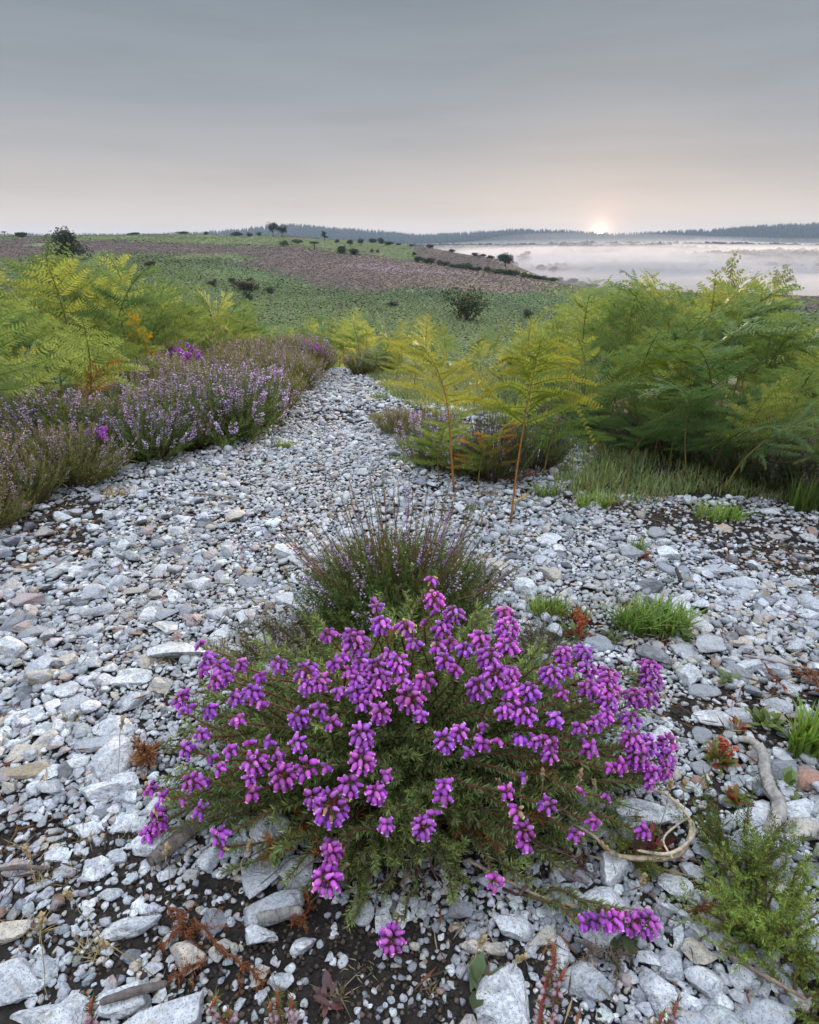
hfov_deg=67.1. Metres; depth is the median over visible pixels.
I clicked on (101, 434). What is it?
bell heather
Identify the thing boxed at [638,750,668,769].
flint stone
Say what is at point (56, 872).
flint stone
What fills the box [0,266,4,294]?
bracken frond
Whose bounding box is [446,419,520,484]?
bracken frond
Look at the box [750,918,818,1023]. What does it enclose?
heather seedling
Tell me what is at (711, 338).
bracken frond
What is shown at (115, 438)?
heather bush
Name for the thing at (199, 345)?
heather bush
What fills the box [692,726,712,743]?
flint stone
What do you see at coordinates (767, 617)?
flint stone
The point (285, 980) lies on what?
flint stone
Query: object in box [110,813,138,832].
flint stone
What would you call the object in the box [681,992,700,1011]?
flint stone
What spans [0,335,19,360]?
bracken frond
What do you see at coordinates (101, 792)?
flint stone
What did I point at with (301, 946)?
flint stone
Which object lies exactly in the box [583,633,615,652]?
flint stone
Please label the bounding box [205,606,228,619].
flint stone
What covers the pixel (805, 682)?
flint stone
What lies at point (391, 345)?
bracken frond
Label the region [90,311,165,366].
bracken frond
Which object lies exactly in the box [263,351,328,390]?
heather bush
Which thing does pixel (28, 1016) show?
flint stone
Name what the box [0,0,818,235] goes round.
sky
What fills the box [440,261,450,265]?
shrub
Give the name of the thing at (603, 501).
grass tuft
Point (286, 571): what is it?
grass seed stalk
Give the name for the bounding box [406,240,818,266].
valley wood
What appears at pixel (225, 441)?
grass tuft
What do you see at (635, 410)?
bracken frond
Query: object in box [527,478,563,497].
grass tuft
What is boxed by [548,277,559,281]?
shrub
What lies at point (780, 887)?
flint stone
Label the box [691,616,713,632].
flint stone
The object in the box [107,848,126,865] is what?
flint stone
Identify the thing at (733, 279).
bracken frond
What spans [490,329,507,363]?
bracken frond
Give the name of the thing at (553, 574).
flint stone
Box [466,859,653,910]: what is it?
trailing stem
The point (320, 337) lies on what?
heather bush
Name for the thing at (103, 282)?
bracken frond
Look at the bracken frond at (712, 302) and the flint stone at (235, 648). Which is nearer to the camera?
the flint stone at (235, 648)
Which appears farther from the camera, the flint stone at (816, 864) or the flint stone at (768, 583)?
the flint stone at (768, 583)
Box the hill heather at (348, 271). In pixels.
[0,234,818,312]
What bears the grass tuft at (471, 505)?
on the ground at (692, 278)
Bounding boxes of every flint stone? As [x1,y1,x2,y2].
[0,578,18,589]
[0,608,36,632]
[0,636,26,658]
[0,761,51,779]
[0,766,11,781]
[0,919,31,944]
[0,957,43,992]
[0,973,37,1005]
[2,858,28,877]
[3,588,15,598]
[4,743,30,763]
[9,593,44,605]
[10,1004,56,1023]
[11,685,32,704]
[13,706,44,720]
[16,625,48,639]
[21,669,59,685]
[25,652,55,672]
[26,780,42,795]
[31,729,57,750]
[31,955,57,977]
[35,504,45,510]
[35,779,63,794]
[36,992,88,1023]
[37,764,59,779]
[39,628,56,640]
[41,597,54,604]
[44,847,68,861]
[52,860,72,879]
[53,511,72,521]
[54,555,73,563]
[54,681,80,698]
[56,695,92,711]
[57,762,71,779]
[58,653,78,665]
[63,508,82,516]
[67,754,89,769]
[68,565,83,572]
[69,734,121,752]
[70,596,89,605]
[72,821,105,838]
[75,673,95,684]
[76,625,103,637]
[78,781,119,808]
[79,603,114,617]
[81,583,108,600]
[81,773,99,783]
[82,855,111,881]
[85,656,102,667]
[90,736,133,781]
[92,715,134,735]
[93,915,161,941]
[94,980,145,1018]
[94,985,112,1003]
[95,509,105,513]
[97,888,123,900]
[98,673,113,681]
[104,975,117,988]
[106,575,127,590]
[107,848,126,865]
[110,672,152,686]
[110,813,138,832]
[111,772,139,792]
[112,792,122,802]
[115,691,145,711]
[116,668,152,675]
[120,587,148,594]
[120,949,141,964]
[122,790,137,803]
[123,991,203,1023]
[131,832,193,856]
[135,653,153,667]
[135,902,148,915]
[136,1004,151,1012]
[138,606,158,622]
[138,859,152,874]
[139,600,158,611]
[140,961,163,978]
[146,642,205,657]
[146,677,172,693]
[147,789,192,818]
[152,621,177,634]
[152,987,166,1003]
[153,564,166,575]
[155,608,178,620]
[156,869,178,881]
[164,545,184,554]
[166,589,182,604]
[168,526,183,532]
[169,942,206,975]
[170,633,182,639]
[175,515,191,521]
[177,555,192,562]
[179,579,190,588]
[181,868,199,882]
[184,578,211,590]
[197,846,225,873]
[199,467,211,471]
[200,908,225,935]
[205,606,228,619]
[208,938,230,962]
[209,627,228,643]
[217,644,244,659]
[225,510,245,522]
[235,607,256,623]
[236,576,261,587]
[241,857,279,898]
[243,889,304,927]
[245,924,277,944]
[249,811,289,848]
[249,964,269,987]
[252,631,276,649]
[262,660,279,685]
[268,972,293,990]
[274,543,300,560]
[275,592,294,606]
[279,854,313,889]
[280,656,306,674]
[287,555,305,564]
[290,937,315,955]
[291,625,307,644]
[294,599,308,611]
[340,528,353,536]
[348,901,373,926]
[375,906,391,932]
[392,902,412,921]
[422,515,439,523]
[447,899,473,919]
[448,923,463,932]
[452,502,464,512]
[460,939,489,955]
[474,874,512,893]
[475,963,529,1023]
[483,590,503,604]
[483,942,505,955]
[486,558,508,569]
[493,913,535,941]
[504,552,524,559]
[513,577,537,597]
[526,924,556,946]
[534,555,552,564]
[536,533,561,544]
[536,654,550,664]
[538,567,561,582]
[543,888,584,914]
[545,623,561,639]
[552,863,589,884]
[554,550,565,558]
[556,943,569,964]
[562,788,597,813]
[562,959,613,1001]
[565,815,605,841]
[576,669,610,690]
[578,886,631,952]
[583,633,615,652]
[599,850,630,887]
[610,704,651,730]
[610,825,635,841]
[615,798,675,825]
[617,544,644,557]
[634,578,665,594]
[636,645,672,664]
[636,950,661,966]
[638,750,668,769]
[638,967,678,1015]
[645,595,670,606]
[647,526,664,538]
[648,725,675,745]
[652,903,673,925]
[657,546,680,559]
[657,562,675,575]
[657,873,693,900]
[657,947,684,980]
[666,802,691,823]
[669,642,695,657]
[672,596,692,615]
[673,925,684,942]
[677,663,702,686]
[679,594,691,601]
[679,862,705,878]
[681,937,717,964]
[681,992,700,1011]
[683,965,723,998]
[685,921,707,936]
[687,683,721,697]
[691,573,701,582]
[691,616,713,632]
[691,710,739,726]
[691,761,711,775]
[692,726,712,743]
[695,907,726,931]
[696,634,725,652]
[698,998,708,1009]
[703,564,732,573]
[708,931,735,948]
[709,991,733,1010]
[714,524,732,531]
[721,632,738,639]
[722,577,754,589]
[724,663,752,682]
[724,707,752,722]
[727,597,742,607]
[727,774,744,786]
[729,964,760,990]
[732,825,793,875]
[732,997,795,1023]
[734,589,750,600]
[734,807,769,827]
[736,658,761,672]
[738,643,753,653]
[746,749,757,763]
[747,560,762,571]
[753,613,775,621]
[753,800,770,809]
[757,978,770,998]
[760,507,779,514]
[760,656,790,679]
[761,580,776,589]
[762,697,792,712]
[762,954,778,967]
[763,595,776,604]
[767,881,788,895]
[768,534,790,538]
[770,759,797,785]
[771,964,806,1001]
[773,746,793,760]
[778,680,801,697]
[781,817,818,840]
[785,637,804,652]
[786,798,813,818]
[792,925,818,974]
[795,594,818,611]
[796,608,818,619]
[796,997,817,1014]
[797,764,818,791]
[799,910,818,928]
[801,675,818,686]
[803,626,818,639]
[804,859,818,875]
[807,661,818,674]
[811,902,818,917]
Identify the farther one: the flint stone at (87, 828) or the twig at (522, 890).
the flint stone at (87, 828)
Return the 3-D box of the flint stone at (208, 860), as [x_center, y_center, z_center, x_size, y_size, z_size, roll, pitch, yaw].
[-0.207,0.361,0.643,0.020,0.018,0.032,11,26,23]
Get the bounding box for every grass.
[77,234,427,260]
[363,362,818,506]
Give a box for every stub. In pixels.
[514,493,528,503]
[675,568,682,580]
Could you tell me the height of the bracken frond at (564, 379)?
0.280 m
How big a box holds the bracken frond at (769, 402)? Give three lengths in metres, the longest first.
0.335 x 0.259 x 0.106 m
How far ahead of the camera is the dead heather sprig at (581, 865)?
0.63 m
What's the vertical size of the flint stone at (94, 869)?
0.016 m
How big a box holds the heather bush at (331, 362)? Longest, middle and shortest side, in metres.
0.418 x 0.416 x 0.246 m
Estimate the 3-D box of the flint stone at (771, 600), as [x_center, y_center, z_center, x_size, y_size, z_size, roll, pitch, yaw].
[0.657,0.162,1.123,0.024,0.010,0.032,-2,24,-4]
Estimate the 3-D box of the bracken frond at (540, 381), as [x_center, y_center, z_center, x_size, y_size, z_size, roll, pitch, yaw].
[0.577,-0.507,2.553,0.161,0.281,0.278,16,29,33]
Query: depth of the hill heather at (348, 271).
146.12 m
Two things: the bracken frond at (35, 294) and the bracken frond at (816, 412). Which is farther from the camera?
the bracken frond at (35, 294)
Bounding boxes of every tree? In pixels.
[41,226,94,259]
[266,221,278,236]
[276,225,287,236]
[321,231,327,240]
[496,252,513,266]
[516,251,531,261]
[536,264,547,272]
[548,266,559,275]
[784,275,796,283]
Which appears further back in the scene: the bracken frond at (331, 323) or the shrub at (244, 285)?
the shrub at (244, 285)
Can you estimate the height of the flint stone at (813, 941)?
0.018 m
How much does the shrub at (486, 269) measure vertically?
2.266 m
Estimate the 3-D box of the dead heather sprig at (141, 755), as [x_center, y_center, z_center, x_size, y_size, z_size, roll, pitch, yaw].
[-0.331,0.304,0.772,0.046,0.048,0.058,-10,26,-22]
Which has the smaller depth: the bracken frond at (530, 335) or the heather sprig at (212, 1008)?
the heather sprig at (212, 1008)
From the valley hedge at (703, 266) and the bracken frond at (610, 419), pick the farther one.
the valley hedge at (703, 266)
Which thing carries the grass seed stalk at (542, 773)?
on the ground at (692, 278)
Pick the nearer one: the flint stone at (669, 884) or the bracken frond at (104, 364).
the flint stone at (669, 884)
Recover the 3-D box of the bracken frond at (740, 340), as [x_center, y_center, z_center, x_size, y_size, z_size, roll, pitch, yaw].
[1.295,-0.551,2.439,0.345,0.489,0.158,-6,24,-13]
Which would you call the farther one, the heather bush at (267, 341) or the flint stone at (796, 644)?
the heather bush at (267, 341)
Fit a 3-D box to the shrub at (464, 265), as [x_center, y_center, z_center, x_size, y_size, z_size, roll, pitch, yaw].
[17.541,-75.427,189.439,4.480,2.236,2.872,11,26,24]
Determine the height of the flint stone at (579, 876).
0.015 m
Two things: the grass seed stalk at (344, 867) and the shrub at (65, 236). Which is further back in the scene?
the shrub at (65, 236)
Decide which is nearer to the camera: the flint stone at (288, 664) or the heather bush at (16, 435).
the flint stone at (288, 664)
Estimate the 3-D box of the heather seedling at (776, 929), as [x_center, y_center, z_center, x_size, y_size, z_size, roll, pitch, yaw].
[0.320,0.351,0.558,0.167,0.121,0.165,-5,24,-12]
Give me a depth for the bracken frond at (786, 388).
1.70 m
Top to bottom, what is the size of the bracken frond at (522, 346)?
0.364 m
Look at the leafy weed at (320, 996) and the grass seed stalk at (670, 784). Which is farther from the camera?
the grass seed stalk at (670, 784)
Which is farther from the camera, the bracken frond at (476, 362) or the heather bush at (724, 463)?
the bracken frond at (476, 362)
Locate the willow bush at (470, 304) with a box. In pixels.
[441,282,491,319]
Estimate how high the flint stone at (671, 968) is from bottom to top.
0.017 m
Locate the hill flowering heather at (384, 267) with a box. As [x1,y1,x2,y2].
[321,262,472,275]
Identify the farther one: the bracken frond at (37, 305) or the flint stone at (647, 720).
the bracken frond at (37, 305)
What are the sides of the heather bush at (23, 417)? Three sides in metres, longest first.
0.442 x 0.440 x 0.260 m
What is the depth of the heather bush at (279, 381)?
2.35 m
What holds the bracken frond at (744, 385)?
on the ground at (692, 278)
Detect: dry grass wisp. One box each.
[68,828,96,846]
[308,973,359,1017]
[336,956,377,982]
[420,974,445,1002]
[662,862,703,886]
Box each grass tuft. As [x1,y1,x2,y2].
[0,910,62,945]
[24,858,86,892]
[50,707,90,727]
[65,931,118,965]
[101,484,139,497]
[146,656,173,667]
[211,433,228,451]
[272,438,295,448]
[367,412,382,419]
[368,391,389,398]
[381,854,438,898]
[439,406,470,417]
[463,501,479,510]
[478,485,501,497]
[486,412,513,423]
[524,592,578,618]
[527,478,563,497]
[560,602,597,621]
[573,487,616,510]
[590,585,717,638]
[630,533,651,551]
[688,498,762,522]
[768,689,818,761]
[786,473,818,511]
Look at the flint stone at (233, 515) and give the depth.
1.46 m
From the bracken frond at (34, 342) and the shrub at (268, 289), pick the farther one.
the shrub at (268, 289)
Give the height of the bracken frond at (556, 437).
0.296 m
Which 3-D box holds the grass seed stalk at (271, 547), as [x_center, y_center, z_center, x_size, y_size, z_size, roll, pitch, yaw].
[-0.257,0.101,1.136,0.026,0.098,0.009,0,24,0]
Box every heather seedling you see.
[599,794,670,884]
[658,819,818,983]
[665,772,818,926]
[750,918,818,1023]
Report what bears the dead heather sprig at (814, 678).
on the ground at (692, 278)
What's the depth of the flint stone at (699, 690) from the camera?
0.88 m
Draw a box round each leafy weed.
[312,970,343,1018]
[468,951,503,1009]
[560,608,594,640]
[599,628,624,643]
[605,933,638,966]
[621,832,649,854]
[625,669,647,686]
[639,550,650,559]
[641,820,684,861]
[674,625,696,641]
[703,734,741,775]
[715,668,740,683]
[721,784,755,807]
[728,919,759,952]
[729,715,752,733]
[744,706,783,730]
[774,766,801,799]
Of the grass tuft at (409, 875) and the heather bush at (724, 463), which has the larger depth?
the heather bush at (724, 463)
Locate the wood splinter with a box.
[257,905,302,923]
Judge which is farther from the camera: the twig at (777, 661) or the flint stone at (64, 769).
the twig at (777, 661)
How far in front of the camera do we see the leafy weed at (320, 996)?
0.53 m
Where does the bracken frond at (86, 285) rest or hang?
on the ground at (692, 278)
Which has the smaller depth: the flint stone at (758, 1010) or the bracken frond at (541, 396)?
the flint stone at (758, 1010)
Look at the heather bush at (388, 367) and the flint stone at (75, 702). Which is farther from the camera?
the heather bush at (388, 367)
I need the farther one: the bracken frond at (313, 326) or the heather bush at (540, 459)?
the bracken frond at (313, 326)
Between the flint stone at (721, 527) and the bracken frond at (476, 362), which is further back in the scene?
the bracken frond at (476, 362)
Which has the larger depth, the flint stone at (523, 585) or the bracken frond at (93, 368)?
the bracken frond at (93, 368)
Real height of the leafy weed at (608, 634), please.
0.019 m
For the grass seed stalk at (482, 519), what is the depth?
1.11 m
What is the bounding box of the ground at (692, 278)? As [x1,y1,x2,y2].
[0,234,818,1023]
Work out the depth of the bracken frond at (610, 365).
2.26 m
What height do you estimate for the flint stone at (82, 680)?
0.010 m
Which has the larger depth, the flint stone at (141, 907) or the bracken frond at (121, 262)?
the bracken frond at (121, 262)
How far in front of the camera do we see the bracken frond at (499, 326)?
3.82 m
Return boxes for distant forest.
[0,221,818,244]
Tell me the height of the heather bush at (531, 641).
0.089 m
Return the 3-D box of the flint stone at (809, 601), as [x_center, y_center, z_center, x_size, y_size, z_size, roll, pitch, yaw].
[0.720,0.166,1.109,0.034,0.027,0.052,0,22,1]
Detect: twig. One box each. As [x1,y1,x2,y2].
[99,980,167,1005]
[519,869,533,894]
[719,947,806,999]
[743,655,818,672]
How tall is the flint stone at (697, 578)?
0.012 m
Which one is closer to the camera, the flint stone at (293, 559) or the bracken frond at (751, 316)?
the flint stone at (293, 559)
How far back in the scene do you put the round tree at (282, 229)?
296.33 m
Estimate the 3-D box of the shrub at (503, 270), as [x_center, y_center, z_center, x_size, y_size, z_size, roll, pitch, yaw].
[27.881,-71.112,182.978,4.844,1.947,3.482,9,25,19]
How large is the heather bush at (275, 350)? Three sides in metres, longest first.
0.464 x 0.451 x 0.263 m
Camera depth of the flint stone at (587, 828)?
0.67 m
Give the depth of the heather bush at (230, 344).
4.08 m
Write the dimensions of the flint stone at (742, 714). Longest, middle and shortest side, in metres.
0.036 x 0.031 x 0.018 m
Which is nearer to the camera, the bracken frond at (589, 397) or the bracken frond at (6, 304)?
the bracken frond at (6, 304)
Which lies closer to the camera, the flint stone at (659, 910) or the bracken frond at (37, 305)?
the flint stone at (659, 910)
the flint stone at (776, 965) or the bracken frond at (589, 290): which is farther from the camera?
the bracken frond at (589, 290)
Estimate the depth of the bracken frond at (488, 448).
1.70 m
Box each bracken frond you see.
[0,236,95,389]
[0,255,140,393]
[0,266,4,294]
[0,272,57,396]
[0,286,76,438]
[0,296,81,408]
[0,302,69,367]
[0,328,39,362]
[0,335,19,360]
[0,352,44,399]
[0,356,60,412]
[0,370,20,413]
[2,290,85,397]
[3,338,36,412]
[9,339,36,409]
[23,312,103,388]
[23,375,59,401]
[25,249,138,366]
[26,313,107,393]
[26,357,86,413]
[30,276,150,332]
[36,313,148,394]
[38,275,139,363]
[43,252,138,337]
[45,252,160,347]
[47,358,122,411]
[56,270,162,364]
[58,333,116,387]
[59,264,180,345]
[66,343,133,389]
[68,260,110,335]
[86,271,196,346]
[88,249,181,359]
[89,334,160,381]
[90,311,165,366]
[123,304,171,358]
[124,299,190,358]
[124,308,162,366]
[125,290,204,356]
[126,282,198,353]
[152,299,211,350]
[166,299,221,352]
[170,281,211,357]
[172,303,235,347]
[181,302,221,346]
[183,284,242,349]
[187,295,238,346]
[192,315,254,344]
[198,312,261,339]
[200,287,234,333]
[213,298,261,340]
[219,301,265,341]
[229,299,259,331]
[229,319,261,337]
[237,299,270,339]
[246,321,274,340]
[253,324,272,339]
[255,323,280,336]
[277,324,297,333]
[294,321,314,336]
[300,315,355,365]
[303,318,338,350]
[305,325,331,339]
[309,315,335,348]
[313,316,346,362]
[319,315,352,367]
[323,319,345,356]
[330,321,355,367]
[333,328,359,356]
[334,307,377,360]
[336,313,375,350]
[339,307,393,345]
[341,318,368,354]
[344,320,380,356]
[349,317,373,351]
[355,347,396,372]
[375,335,401,367]
[378,318,409,345]
[380,333,409,379]
[382,330,510,492]
[382,340,409,364]
[389,415,476,479]
[396,358,434,384]
[401,313,420,360]
[404,330,425,359]
[411,312,442,363]
[412,341,450,386]
[419,333,464,377]
[421,342,459,392]
[426,321,452,364]
[429,321,456,355]
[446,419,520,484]
[450,356,476,376]
[459,337,602,523]
[462,354,482,375]
[465,339,493,368]
[466,358,511,398]
[468,335,480,372]
[469,334,487,357]
[470,444,508,481]
[474,327,501,363]
[488,323,527,346]
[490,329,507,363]
[495,469,543,484]
[496,323,526,382]
[496,334,553,403]
[498,391,615,476]
[501,329,530,381]
[502,339,522,383]
[502,388,551,417]
[503,318,548,363]
[503,340,525,391]
[508,314,538,401]
[514,328,563,405]
[516,308,575,387]
[516,355,573,415]
[518,343,540,405]
[520,317,542,386]
[522,344,556,412]
[524,347,594,413]
[526,353,574,424]
[529,305,551,329]
[530,312,600,398]
[533,288,634,404]
[533,364,626,430]
[535,376,586,442]
[541,330,640,444]
[547,355,610,444]
[550,316,576,354]
[554,371,619,427]
[556,412,640,451]
[560,275,633,368]
[564,295,615,375]
[565,374,657,448]
[571,285,644,355]
[571,285,672,410]
[573,280,665,352]
[578,356,626,412]
[582,354,644,436]
[588,306,633,403]
[591,293,655,354]
[591,326,707,431]
[596,271,681,387]
[596,278,706,419]
[596,384,674,454]
[599,351,641,415]
[601,304,741,403]
[603,326,668,401]
[609,393,664,439]
[613,385,719,426]
[613,418,698,456]
[619,269,679,344]
[621,337,722,451]
[622,383,737,468]
[623,354,699,459]
[630,384,746,479]
[635,280,718,375]
[636,269,685,329]
[636,368,753,465]
[641,358,740,434]
[643,328,722,390]
[644,339,793,431]
[650,302,776,405]
[653,353,717,417]
[658,282,706,383]
[664,416,799,475]
[666,270,750,382]
[666,316,779,406]
[669,270,771,383]
[669,282,763,322]
[681,296,818,383]
[686,282,805,380]
[688,275,798,404]
[688,297,795,417]
[691,380,781,464]
[698,309,779,413]
[702,249,744,384]
[705,374,799,470]
[708,315,778,404]
[712,363,767,417]
[719,326,817,414]
[721,402,818,493]
[725,368,792,413]
[726,364,818,465]
[728,319,818,384]
[730,314,818,422]
[738,373,816,453]
[739,264,795,396]
[740,334,818,433]
[747,356,818,439]
[755,328,818,399]
[768,362,818,415]
[783,368,818,413]
[785,347,818,413]
[792,428,818,490]
[802,385,818,459]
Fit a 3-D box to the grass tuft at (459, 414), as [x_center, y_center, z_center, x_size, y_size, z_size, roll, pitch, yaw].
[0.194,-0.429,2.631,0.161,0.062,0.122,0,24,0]
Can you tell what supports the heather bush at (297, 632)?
on the ground at (692, 278)
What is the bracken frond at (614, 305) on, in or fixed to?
on the ground at (692, 278)
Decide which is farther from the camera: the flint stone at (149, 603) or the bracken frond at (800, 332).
the bracken frond at (800, 332)
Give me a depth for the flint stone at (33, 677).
0.90 m
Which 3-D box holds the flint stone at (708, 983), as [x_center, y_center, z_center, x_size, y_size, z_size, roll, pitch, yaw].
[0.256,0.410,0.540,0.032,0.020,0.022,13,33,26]
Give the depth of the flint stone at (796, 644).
0.98 m
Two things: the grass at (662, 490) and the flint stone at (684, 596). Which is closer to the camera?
the flint stone at (684, 596)
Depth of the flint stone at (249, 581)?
1.17 m
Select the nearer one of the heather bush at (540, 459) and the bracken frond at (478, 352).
the heather bush at (540, 459)
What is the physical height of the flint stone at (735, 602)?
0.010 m
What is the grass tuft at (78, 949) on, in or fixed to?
on the ground at (692, 278)
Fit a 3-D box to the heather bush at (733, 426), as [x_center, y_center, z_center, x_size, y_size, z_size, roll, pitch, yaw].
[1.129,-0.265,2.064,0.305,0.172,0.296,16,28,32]
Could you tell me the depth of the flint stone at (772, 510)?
1.55 m
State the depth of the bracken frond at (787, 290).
2.57 m
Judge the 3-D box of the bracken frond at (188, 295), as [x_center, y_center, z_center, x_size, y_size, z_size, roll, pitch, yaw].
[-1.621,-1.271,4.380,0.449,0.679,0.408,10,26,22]
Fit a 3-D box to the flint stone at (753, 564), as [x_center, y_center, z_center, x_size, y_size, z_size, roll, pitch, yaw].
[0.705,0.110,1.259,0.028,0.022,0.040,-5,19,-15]
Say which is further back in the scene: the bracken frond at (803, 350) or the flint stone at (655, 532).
the bracken frond at (803, 350)
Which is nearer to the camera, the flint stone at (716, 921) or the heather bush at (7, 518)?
the flint stone at (716, 921)
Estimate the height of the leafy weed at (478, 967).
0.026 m
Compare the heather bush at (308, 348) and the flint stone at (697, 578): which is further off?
the heather bush at (308, 348)
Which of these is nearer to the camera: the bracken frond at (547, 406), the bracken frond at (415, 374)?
the bracken frond at (547, 406)
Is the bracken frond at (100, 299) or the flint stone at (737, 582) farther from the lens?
the bracken frond at (100, 299)
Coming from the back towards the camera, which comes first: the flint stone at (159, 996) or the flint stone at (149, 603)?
the flint stone at (149, 603)
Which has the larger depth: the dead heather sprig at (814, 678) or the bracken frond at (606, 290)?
the bracken frond at (606, 290)
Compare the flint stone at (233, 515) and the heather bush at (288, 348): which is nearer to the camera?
the flint stone at (233, 515)
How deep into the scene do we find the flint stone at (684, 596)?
1.12 m
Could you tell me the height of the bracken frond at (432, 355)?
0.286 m
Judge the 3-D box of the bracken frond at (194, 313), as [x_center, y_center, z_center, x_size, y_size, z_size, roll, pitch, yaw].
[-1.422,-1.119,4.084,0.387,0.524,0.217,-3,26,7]
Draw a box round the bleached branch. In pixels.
[736,735,787,834]
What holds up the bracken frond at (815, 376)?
on the ground at (692, 278)
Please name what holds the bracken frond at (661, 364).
on the ground at (692, 278)
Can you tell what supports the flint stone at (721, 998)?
on the ground at (692, 278)
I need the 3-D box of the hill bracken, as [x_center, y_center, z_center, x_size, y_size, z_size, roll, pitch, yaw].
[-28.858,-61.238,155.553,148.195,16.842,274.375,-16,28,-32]
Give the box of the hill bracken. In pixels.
[0,235,818,381]
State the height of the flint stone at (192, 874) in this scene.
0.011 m
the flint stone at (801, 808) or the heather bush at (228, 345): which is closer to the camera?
the flint stone at (801, 808)
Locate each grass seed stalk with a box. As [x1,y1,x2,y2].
[21,844,36,884]
[37,911,49,1002]
[62,888,99,938]
[94,937,154,976]
[118,715,125,772]
[162,841,172,893]
[233,838,252,886]
[266,544,273,584]
[284,566,300,621]
[339,862,349,871]
[466,934,487,972]
[480,515,483,568]
[495,777,506,801]
[511,952,528,971]
[517,776,527,852]
[535,767,544,841]
[571,768,582,825]
[591,778,600,838]
[600,840,615,873]
[638,872,647,900]
[657,777,673,841]
[681,778,687,824]
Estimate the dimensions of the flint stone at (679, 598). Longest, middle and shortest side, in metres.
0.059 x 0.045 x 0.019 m
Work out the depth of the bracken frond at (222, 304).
4.36 m
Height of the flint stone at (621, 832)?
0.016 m
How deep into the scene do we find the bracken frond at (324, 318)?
8.26 m
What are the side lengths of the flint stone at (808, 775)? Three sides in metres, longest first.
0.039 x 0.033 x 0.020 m
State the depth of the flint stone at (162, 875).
0.63 m
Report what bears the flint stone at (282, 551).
on the ground at (692, 278)
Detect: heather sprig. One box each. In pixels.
[83,992,99,1023]
[127,733,161,771]
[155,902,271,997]
[204,989,239,1023]
[264,981,301,1023]
[287,884,314,932]
[291,781,331,834]
[532,939,569,1023]
[539,830,596,876]
[571,939,634,998]
[653,993,682,1023]
[687,894,724,920]
[764,661,818,696]
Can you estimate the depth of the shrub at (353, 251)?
178.59 m
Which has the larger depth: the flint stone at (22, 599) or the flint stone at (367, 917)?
the flint stone at (22, 599)
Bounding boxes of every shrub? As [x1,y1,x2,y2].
[12,232,27,236]
[143,260,155,266]
[174,231,188,233]
[207,279,217,285]
[230,232,242,235]
[230,278,260,290]
[242,290,252,299]
[264,286,273,292]
[278,240,287,246]
[292,239,302,243]
[337,246,346,253]
[348,248,358,254]
[368,238,376,242]
[378,237,385,243]
[386,301,398,305]
[414,256,424,261]
[424,257,435,263]
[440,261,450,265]
[460,262,473,268]
[483,265,491,271]
[486,268,502,273]
[496,269,510,274]
[504,269,512,274]
[509,269,519,275]
[519,272,529,276]
[523,309,533,318]
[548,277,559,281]
[566,278,578,284]
[585,284,597,287]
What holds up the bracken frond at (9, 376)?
on the ground at (692, 278)
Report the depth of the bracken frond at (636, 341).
2.22 m
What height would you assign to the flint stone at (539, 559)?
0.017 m
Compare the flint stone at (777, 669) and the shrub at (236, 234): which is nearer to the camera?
the flint stone at (777, 669)
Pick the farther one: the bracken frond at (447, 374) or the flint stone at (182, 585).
the bracken frond at (447, 374)
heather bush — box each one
[0,383,119,479]
[0,393,79,434]
[0,410,34,443]
[0,421,83,480]
[0,428,46,511]
[0,445,71,513]
[0,476,36,529]
[16,421,138,490]
[40,392,157,456]
[41,420,120,467]
[64,379,139,410]
[83,377,217,454]
[86,375,148,402]
[96,351,202,394]
[97,402,201,464]
[104,359,202,399]
[104,385,193,420]
[118,347,199,378]
[141,370,223,407]
[148,355,221,379]
[156,350,194,366]
[161,364,291,448]
[162,341,265,375]
[162,397,215,434]
[170,409,225,450]
[180,355,301,414]
[188,341,240,357]
[192,344,243,360]
[195,602,342,696]
[199,331,258,350]
[200,359,291,431]
[202,336,256,356]
[206,338,273,359]
[209,342,291,375]
[215,334,291,354]
[236,347,311,390]
[244,366,309,411]
[249,347,295,361]
[250,331,284,345]
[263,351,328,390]
[265,593,368,674]
[267,331,329,356]
[267,343,327,376]
[269,330,328,345]
[275,334,335,370]
[278,347,327,378]
[281,333,337,359]
[281,464,518,664]
[291,347,335,374]
[301,336,339,364]
[339,345,384,375]
[370,403,424,436]
[373,347,405,371]
[391,404,474,470]
[433,430,499,477]
[452,405,541,483]
[492,611,584,683]
[496,400,579,470]
[561,404,621,436]
[603,412,676,454]
[646,418,709,460]
[673,427,759,469]
[700,409,790,445]
[701,430,797,484]
[727,434,818,493]
[747,409,818,447]
[756,436,818,502]
[778,425,818,451]
[783,446,818,489]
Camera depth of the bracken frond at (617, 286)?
2.43 m
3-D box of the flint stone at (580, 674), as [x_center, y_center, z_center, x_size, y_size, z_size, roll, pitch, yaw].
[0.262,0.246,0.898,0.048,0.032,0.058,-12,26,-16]
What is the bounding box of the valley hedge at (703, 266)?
[447,243,818,277]
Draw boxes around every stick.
[0,864,48,871]
[146,818,200,865]
[189,492,236,497]
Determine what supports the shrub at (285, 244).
on the ground at (692, 278)
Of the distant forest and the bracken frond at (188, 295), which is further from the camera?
the distant forest
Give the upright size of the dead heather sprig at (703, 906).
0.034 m
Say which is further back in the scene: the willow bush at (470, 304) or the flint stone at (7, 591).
the willow bush at (470, 304)
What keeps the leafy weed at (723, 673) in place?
on the ground at (692, 278)
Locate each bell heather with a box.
[86,426,107,464]
[138,576,677,957]
[157,339,181,360]
[177,342,200,365]
[309,342,326,370]
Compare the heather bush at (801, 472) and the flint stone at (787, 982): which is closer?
the flint stone at (787, 982)
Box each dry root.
[568,779,693,861]
[637,818,695,858]

